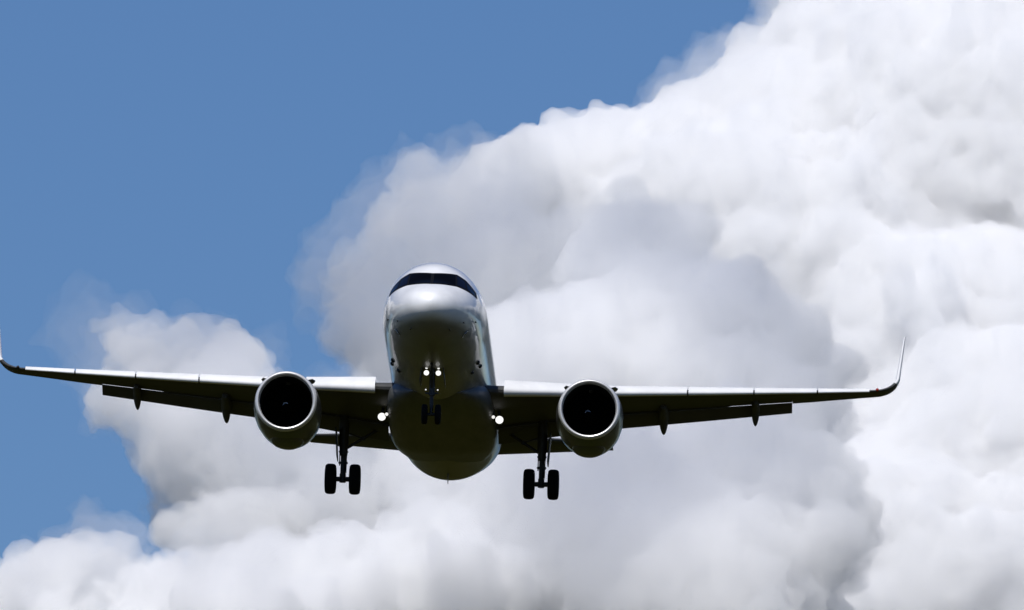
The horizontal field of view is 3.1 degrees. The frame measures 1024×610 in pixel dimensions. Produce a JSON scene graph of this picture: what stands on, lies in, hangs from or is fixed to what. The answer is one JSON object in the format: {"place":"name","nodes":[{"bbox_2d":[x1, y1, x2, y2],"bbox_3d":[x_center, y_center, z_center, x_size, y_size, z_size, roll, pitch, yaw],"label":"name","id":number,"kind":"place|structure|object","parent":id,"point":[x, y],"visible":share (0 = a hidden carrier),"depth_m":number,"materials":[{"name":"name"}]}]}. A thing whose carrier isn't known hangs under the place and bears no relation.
{"place":"outdoors","nodes":[
{"label":"outdoors","id":0,"kind":"place"},
{"bbox_2d":[0,263,905,499],"bbox_3d":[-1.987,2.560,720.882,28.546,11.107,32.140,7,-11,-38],"label":"airliner","id":1,"kind":"object","parent":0,"point":[442,406],"visible":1,"depth_m":713.15,"materials":[{"name":"paint"}]},
{"bbox_2d":[0,0,1023,609],"label":"sky","id":2,"kind":"structure","parent":0,"point":[753,194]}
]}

